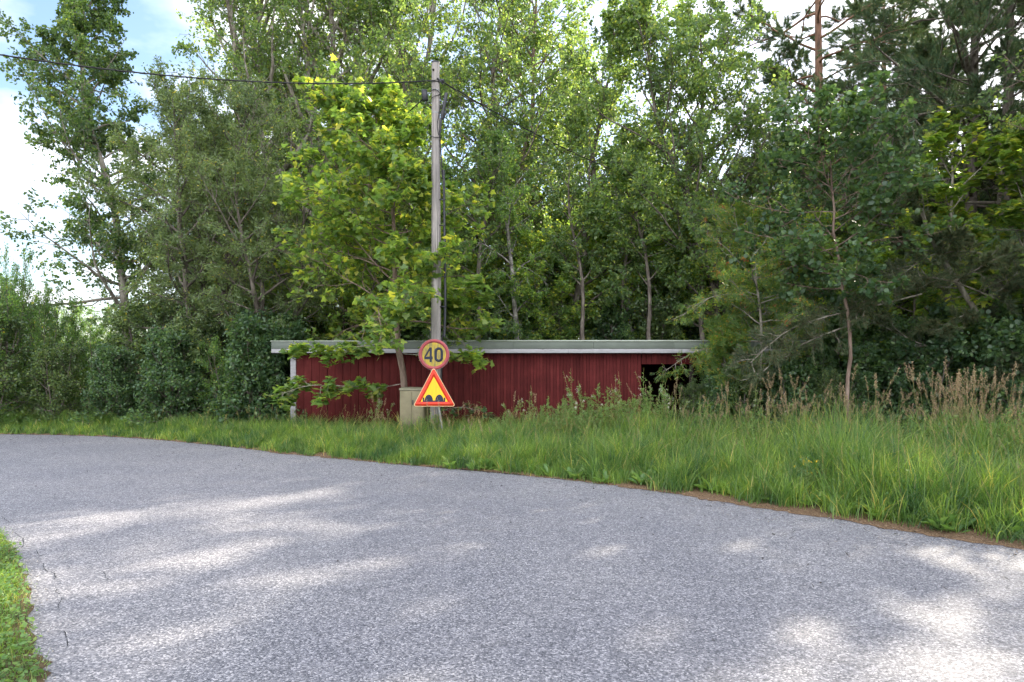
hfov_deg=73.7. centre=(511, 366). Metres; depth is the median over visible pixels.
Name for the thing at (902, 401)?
reed grass
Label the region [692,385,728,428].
reed grass
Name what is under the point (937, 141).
maple tree
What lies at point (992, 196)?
willow tree
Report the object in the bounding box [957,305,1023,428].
shrub
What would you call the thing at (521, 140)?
aspen tree
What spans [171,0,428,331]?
poplar tree
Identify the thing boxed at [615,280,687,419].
shrub
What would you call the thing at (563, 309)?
shrub
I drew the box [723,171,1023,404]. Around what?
pine tree
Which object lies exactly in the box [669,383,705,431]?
reed grass
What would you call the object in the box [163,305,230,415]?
shrub
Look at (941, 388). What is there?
reed grass
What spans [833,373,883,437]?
reed grass
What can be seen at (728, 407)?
reed grass
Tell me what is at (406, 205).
willow tree
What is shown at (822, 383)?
shrub
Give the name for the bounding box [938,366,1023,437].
reed grass
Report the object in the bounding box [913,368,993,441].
reed grass
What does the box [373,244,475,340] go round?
maple tree
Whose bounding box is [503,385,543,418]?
tall weed
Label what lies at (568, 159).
aspen tree
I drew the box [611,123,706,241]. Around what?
aspen tree
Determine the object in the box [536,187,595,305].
birch tree
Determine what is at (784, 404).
reed grass
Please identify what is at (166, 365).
shrub
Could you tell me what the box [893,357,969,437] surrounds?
reed grass
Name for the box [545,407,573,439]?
tall weed
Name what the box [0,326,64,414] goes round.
shrub
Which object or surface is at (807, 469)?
yellow wildflower
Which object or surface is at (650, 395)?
tall weed
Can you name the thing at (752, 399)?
shrub
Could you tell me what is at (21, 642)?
clover leaves
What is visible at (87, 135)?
aspen tree
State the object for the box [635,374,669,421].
tall weed
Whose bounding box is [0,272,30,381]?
shrub
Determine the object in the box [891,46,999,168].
pine tree
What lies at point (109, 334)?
shrub
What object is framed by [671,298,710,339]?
shrub
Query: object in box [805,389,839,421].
reed grass
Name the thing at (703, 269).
maple tree
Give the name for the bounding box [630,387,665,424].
tall weed
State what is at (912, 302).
shrub
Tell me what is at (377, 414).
reed grass
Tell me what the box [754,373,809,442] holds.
reed grass
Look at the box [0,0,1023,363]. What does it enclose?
sky
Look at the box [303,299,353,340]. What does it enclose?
shrub
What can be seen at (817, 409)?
reed grass
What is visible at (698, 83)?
aspen tree
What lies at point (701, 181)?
birch tree
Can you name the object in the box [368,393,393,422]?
tall weed
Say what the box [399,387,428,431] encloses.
utility cabinet
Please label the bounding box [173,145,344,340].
willow tree
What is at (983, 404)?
reed grass
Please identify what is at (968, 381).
reed grass
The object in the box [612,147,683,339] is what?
aspen tree
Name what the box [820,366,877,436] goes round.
shrub
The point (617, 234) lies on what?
aspen tree
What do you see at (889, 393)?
reed grass
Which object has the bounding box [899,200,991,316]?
maple tree
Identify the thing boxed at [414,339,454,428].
road sign
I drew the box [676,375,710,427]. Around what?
shrub
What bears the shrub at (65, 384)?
on the verge ground at (976, 528)
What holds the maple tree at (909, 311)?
on the ground at (404, 464)
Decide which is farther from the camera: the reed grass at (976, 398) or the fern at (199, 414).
the fern at (199, 414)
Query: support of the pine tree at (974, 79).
on the ground at (404, 464)
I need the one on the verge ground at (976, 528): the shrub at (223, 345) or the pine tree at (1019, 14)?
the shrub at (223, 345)
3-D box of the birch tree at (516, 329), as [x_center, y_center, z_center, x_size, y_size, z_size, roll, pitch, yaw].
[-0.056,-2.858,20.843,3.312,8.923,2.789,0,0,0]
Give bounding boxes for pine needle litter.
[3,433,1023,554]
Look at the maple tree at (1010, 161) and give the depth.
16.09 m
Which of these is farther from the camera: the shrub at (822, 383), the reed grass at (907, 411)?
the shrub at (822, 383)
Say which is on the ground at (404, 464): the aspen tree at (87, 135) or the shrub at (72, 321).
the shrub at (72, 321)
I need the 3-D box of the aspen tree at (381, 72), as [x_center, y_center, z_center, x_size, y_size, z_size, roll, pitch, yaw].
[-4.479,-6.005,28.065,6.073,15.216,5.723,0,0,-40]
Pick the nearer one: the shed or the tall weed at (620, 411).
the tall weed at (620, 411)
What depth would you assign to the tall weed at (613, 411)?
13.76 m
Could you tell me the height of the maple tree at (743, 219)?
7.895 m
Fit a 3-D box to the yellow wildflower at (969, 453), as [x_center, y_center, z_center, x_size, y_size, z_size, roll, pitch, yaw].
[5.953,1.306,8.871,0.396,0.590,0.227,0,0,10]
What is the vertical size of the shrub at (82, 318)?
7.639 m
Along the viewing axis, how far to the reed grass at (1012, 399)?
10.85 m
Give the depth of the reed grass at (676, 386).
14.54 m
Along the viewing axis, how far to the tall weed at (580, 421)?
13.55 m
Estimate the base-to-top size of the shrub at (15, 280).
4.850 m
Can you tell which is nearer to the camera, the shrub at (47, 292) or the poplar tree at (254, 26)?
the shrub at (47, 292)
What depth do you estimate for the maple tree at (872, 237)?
21.79 m
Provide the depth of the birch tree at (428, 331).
21.29 m
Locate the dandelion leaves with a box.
[442,454,1023,537]
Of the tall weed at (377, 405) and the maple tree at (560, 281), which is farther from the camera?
the maple tree at (560, 281)
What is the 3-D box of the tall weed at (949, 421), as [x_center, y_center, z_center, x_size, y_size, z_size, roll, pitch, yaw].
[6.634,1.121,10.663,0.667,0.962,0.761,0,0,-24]
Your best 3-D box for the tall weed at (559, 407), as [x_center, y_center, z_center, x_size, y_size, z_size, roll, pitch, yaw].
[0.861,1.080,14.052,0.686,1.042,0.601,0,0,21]
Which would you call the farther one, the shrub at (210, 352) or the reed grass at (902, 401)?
the shrub at (210, 352)
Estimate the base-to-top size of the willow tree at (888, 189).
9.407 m
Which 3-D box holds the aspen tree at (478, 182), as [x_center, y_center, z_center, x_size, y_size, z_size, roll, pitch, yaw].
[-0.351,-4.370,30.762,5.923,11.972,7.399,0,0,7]
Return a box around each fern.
[0,404,26,425]
[18,409,40,423]
[40,408,70,423]
[69,411,92,421]
[85,406,119,424]
[104,411,136,425]
[193,411,219,423]
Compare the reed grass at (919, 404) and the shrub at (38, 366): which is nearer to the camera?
the reed grass at (919, 404)
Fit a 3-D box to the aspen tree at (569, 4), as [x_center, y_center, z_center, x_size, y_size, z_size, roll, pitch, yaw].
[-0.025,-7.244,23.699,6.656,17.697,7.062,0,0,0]
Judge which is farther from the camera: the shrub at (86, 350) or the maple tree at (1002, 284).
the shrub at (86, 350)
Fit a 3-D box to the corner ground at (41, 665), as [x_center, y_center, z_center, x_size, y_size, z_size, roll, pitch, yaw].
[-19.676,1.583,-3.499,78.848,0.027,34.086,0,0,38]
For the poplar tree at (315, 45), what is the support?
on the ground at (404, 464)
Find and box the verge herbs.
[297,418,1022,531]
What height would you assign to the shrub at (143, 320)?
4.034 m
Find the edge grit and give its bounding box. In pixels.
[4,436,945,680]
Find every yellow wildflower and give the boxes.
[794,455,827,496]
[956,445,983,469]
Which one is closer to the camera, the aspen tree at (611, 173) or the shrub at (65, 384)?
the shrub at (65, 384)
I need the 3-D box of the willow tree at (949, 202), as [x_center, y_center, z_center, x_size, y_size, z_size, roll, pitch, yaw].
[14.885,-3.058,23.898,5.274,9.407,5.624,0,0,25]
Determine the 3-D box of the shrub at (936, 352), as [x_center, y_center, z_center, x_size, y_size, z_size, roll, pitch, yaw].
[9.415,0.358,15.329,2.000,2.589,2.386,0,0,18]
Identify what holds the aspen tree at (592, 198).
on the ground at (404, 464)
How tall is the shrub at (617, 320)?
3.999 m
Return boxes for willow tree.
[62,55,301,411]
[134,173,248,324]
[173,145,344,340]
[204,153,313,325]
[351,180,422,334]
[649,161,757,232]
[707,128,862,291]
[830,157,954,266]
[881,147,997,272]
[944,154,1017,222]
[976,132,1023,239]
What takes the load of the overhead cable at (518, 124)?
attached to the utility pole
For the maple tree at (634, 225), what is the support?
on the ground at (404, 464)
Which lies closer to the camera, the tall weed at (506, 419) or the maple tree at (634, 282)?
the tall weed at (506, 419)
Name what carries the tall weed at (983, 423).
on the verge ground at (976, 528)
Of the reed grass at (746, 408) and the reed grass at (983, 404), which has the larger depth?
the reed grass at (746, 408)
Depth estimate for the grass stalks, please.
9.96 m
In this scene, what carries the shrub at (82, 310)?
on the ground at (404, 464)
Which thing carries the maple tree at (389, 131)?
on the verge ground at (976, 528)
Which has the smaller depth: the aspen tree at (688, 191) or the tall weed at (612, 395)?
the tall weed at (612, 395)
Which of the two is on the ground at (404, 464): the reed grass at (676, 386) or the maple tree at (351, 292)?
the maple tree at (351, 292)
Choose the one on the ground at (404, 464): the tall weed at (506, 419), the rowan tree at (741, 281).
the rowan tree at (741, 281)
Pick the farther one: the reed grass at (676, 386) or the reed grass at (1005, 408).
the reed grass at (676, 386)
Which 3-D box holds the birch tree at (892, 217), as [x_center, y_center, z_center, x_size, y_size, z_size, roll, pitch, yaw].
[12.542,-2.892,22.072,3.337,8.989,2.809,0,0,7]
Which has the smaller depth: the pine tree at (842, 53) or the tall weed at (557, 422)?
the tall weed at (557, 422)
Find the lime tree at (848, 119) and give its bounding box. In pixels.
[721,69,962,429]
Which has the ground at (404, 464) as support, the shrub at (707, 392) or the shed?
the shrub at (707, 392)
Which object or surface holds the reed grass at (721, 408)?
on the verge ground at (976, 528)
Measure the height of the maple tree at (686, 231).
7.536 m
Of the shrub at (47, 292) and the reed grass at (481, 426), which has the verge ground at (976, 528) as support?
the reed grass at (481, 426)
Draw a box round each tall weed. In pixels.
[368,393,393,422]
[418,408,445,429]
[490,407,518,431]
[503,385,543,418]
[524,412,547,433]
[531,396,560,432]
[538,396,568,436]
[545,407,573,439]
[560,400,588,435]
[561,383,602,423]
[563,372,584,428]
[573,404,606,434]
[585,397,615,437]
[591,372,632,429]
[602,387,630,429]
[614,400,646,431]
[621,384,655,433]
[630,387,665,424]
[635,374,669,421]
[654,382,688,419]
[693,401,729,438]
[733,407,767,447]
[740,385,793,425]
[834,414,865,445]
[907,411,957,447]
[960,406,1017,451]
[967,408,1023,452]
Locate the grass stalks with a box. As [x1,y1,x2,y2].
[155,393,1023,507]
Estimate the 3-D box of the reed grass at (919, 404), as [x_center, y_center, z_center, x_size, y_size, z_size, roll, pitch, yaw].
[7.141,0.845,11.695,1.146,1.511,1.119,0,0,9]
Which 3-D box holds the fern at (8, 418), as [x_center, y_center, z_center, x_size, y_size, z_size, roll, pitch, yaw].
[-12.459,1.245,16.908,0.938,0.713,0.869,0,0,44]
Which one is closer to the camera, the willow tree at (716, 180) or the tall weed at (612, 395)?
the tall weed at (612, 395)
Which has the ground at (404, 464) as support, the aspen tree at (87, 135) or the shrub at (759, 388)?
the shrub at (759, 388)
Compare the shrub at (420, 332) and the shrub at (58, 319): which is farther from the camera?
the shrub at (58, 319)
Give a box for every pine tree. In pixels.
[711,0,933,221]
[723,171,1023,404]
[771,0,1023,416]
[790,0,983,209]
[804,0,969,214]
[822,0,1023,299]
[873,1,996,213]
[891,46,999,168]
[956,3,1023,197]
[997,16,1023,109]
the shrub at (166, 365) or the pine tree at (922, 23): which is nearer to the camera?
the shrub at (166, 365)
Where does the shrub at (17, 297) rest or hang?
on the ground at (404, 464)
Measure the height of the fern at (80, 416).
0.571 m
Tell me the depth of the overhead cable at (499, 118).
16.76 m
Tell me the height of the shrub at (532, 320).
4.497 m
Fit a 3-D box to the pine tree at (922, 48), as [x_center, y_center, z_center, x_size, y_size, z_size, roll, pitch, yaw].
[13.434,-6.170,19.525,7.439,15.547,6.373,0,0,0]
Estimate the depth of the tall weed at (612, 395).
14.15 m
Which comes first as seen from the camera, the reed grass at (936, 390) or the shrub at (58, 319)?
the reed grass at (936, 390)
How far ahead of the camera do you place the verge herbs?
7.98 m
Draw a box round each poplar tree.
[142,0,448,293]
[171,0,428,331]
[213,0,497,329]
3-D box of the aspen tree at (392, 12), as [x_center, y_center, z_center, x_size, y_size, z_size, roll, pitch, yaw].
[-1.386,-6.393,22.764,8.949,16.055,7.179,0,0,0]
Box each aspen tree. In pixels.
[0,0,220,407]
[151,98,283,296]
[260,72,323,307]
[340,0,603,320]
[368,38,474,270]
[414,0,605,296]
[446,103,528,339]
[451,145,548,264]
[453,0,658,324]
[508,0,664,339]
[539,147,609,339]
[554,0,836,332]
[571,131,660,295]
[603,144,667,339]
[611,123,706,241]
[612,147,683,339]
[651,114,725,339]
[973,50,1023,133]
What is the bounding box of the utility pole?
[421,60,447,432]
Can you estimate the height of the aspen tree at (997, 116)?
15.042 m
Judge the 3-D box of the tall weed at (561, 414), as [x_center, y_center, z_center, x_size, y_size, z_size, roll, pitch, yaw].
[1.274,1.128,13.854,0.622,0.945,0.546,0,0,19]
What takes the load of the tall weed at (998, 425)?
on the verge ground at (976, 528)
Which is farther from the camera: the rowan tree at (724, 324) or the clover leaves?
the rowan tree at (724, 324)
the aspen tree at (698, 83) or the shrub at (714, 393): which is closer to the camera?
the shrub at (714, 393)
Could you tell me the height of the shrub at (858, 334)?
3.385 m
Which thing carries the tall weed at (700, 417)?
on the verge ground at (976, 528)
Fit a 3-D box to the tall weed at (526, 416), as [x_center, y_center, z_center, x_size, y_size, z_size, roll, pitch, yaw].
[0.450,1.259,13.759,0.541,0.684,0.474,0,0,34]
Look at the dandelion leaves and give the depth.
8.08 m
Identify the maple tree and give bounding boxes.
[191,223,275,314]
[261,53,505,418]
[265,250,339,340]
[283,225,413,340]
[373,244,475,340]
[441,252,534,340]
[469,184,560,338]
[493,219,600,339]
[555,206,653,337]
[572,173,661,316]
[573,234,680,339]
[637,189,737,339]
[679,233,767,339]
[709,180,857,301]
[753,206,859,343]
[820,204,922,307]
[839,100,1023,430]
[844,214,978,343]
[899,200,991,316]
[931,114,1023,414]
[936,221,1022,315]
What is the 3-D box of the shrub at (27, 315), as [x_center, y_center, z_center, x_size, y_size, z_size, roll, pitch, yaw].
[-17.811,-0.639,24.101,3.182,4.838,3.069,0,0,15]
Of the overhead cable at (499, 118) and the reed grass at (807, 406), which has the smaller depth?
the reed grass at (807, 406)
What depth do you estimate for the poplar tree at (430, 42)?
23.82 m
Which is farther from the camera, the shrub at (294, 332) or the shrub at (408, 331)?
the shrub at (408, 331)
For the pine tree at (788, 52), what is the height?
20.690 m
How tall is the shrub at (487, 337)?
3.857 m
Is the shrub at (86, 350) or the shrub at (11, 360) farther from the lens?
the shrub at (86, 350)
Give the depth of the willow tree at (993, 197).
20.25 m
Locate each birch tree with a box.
[312,205,383,301]
[386,161,470,340]
[459,128,563,339]
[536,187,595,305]
[578,148,674,339]
[649,132,729,303]
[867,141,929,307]
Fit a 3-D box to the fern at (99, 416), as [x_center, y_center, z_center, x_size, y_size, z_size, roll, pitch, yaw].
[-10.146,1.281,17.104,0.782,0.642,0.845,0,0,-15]
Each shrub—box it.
[0,242,37,414]
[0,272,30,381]
[0,288,63,420]
[0,297,44,424]
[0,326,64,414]
[2,287,59,404]
[18,277,68,416]
[19,331,92,425]
[21,331,68,410]
[37,305,70,365]
[41,294,86,415]
[45,328,100,402]
[50,306,101,371]
[59,327,126,417]
[67,342,150,425]
[76,303,114,366]
[88,283,193,416]
[95,317,142,379]
[96,302,151,371]
[119,324,214,427]
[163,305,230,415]
[193,334,247,422]
[200,307,241,396]
[206,312,307,424]
[209,304,313,416]
[226,310,306,423]
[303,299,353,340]
[351,303,420,340]
[403,315,428,340]
[447,302,509,339]
[495,290,553,339]
[546,301,613,339]
[577,303,645,339]
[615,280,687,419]
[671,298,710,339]
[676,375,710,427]
[691,371,738,434]
[700,373,748,430]
[711,356,764,433]
[719,280,771,338]
[733,351,783,437]
[755,357,828,433]
[778,342,839,423]
[800,308,885,418]
[809,366,853,433]
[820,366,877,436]
[822,297,894,344]
[839,335,933,431]
[872,314,956,428]
[881,275,936,342]
[884,326,982,433]
[906,295,1021,427]
[937,327,1022,435]
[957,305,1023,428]
[1002,288,1023,426]
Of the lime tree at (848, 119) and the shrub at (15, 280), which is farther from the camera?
the shrub at (15, 280)
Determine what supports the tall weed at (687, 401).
on the verge ground at (976, 528)
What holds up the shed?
on the verge ground at (976, 528)
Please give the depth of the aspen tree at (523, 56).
26.09 m
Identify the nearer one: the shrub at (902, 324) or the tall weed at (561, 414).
the tall weed at (561, 414)
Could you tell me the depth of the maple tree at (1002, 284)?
18.64 m
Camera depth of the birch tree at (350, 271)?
23.97 m
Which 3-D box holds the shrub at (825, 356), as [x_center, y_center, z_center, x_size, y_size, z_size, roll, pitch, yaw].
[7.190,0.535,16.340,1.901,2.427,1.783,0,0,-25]
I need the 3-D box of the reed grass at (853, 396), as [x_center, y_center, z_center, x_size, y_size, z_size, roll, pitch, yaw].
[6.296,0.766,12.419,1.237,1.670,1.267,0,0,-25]
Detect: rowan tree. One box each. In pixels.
[650,192,833,416]
[692,313,764,432]
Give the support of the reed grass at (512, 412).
on the verge ground at (976, 528)
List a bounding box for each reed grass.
[370,394,385,429]
[425,400,453,434]
[476,406,496,436]
[495,391,517,426]
[647,377,684,425]
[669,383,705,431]
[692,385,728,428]
[703,382,743,441]
[721,381,760,434]
[734,383,780,437]
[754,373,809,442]
[761,374,814,428]
[767,368,828,441]
[778,376,832,428]
[796,388,847,424]
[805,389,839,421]
[831,363,900,427]
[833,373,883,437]
[846,375,911,430]
[875,374,927,430]
[877,392,917,440]
[886,372,952,429]
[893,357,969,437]
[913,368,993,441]
[925,364,1005,440]
[935,368,1000,433]
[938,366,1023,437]
[939,367,1009,437]
[948,367,1004,427]
[950,361,1020,435]
[958,378,1023,428]
[965,379,1018,428]
[970,383,1023,435]
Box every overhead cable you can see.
[0,54,434,84]
[442,80,619,172]
[447,85,554,144]
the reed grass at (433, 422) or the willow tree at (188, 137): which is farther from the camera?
the willow tree at (188, 137)
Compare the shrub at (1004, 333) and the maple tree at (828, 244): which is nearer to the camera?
the shrub at (1004, 333)
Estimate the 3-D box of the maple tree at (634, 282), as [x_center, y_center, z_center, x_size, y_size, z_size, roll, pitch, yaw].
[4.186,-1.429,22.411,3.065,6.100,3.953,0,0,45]
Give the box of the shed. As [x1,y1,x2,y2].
[270,340,813,429]
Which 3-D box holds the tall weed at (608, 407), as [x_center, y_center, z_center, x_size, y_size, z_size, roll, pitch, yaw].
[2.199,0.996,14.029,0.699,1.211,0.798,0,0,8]
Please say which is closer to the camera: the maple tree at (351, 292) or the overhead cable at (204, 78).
the overhead cable at (204, 78)
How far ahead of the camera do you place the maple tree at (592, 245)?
22.36 m
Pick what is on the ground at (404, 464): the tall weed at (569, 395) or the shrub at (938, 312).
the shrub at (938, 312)
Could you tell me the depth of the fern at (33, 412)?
17.03 m
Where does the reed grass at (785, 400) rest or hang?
on the verge ground at (976, 528)
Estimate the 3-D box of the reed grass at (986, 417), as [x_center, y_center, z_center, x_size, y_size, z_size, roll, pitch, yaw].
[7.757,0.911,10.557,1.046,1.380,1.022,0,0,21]
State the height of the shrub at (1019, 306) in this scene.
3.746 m
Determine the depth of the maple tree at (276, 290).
20.98 m
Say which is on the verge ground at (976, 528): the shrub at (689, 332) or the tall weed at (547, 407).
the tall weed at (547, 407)
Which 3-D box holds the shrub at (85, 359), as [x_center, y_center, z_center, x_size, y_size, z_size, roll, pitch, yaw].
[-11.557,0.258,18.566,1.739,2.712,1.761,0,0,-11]
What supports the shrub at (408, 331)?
on the ground at (404, 464)
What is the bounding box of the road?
[0,434,1023,681]
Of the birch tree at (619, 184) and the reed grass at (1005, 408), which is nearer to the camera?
the reed grass at (1005, 408)
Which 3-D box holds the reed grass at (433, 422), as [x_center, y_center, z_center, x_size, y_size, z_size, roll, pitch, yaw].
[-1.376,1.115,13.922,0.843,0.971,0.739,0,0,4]
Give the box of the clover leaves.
[0,528,50,681]
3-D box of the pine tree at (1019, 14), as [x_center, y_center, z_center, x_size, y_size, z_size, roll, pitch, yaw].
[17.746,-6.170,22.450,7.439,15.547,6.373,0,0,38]
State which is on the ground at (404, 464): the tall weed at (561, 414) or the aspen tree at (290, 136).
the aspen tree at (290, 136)
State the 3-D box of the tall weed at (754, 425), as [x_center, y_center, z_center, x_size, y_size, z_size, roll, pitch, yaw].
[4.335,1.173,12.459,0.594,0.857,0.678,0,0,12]
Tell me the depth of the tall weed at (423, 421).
14.71 m
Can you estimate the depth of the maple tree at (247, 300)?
21.94 m
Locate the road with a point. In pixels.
(148, 560)
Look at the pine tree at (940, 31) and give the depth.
26.36 m
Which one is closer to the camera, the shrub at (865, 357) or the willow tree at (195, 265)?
the shrub at (865, 357)
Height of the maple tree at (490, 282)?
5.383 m
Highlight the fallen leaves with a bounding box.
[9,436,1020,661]
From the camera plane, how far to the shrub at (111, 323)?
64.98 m
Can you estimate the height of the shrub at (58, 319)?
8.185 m
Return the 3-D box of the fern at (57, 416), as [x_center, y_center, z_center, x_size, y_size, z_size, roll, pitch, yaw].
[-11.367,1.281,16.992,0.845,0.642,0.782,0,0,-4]
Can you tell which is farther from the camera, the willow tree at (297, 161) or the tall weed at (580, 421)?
the willow tree at (297, 161)
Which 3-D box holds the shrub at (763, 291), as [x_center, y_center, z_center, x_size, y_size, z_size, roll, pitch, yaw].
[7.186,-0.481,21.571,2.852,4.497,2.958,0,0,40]
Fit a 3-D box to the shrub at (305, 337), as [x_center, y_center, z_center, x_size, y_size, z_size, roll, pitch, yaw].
[-6.282,0.099,18.085,2.678,3.419,2.512,0,0,1]
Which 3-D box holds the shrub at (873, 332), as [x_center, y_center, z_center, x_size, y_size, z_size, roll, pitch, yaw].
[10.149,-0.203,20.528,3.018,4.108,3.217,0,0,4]
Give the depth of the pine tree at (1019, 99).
23.75 m
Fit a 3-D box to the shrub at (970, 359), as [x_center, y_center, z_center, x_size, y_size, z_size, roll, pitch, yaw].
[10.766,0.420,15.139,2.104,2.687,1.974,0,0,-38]
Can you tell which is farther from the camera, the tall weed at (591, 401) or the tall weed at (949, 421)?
the tall weed at (591, 401)
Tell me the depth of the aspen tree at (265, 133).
28.01 m
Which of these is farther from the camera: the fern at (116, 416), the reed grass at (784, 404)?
the fern at (116, 416)
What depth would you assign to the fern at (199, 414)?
16.28 m
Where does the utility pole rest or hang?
on the verge ground at (976, 528)
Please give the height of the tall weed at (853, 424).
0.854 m
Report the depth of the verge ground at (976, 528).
7.73 m
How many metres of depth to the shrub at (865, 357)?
15.51 m
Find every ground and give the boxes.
[0,534,52,681]
[26,368,1009,631]
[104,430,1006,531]
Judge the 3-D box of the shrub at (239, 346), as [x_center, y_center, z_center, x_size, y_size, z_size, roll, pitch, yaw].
[-6.373,0.247,16.970,2.415,3.083,2.265,0,0,-38]
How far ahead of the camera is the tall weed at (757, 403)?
13.77 m
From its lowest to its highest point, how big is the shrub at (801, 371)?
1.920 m
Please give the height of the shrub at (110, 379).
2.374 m
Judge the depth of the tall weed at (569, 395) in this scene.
14.03 m

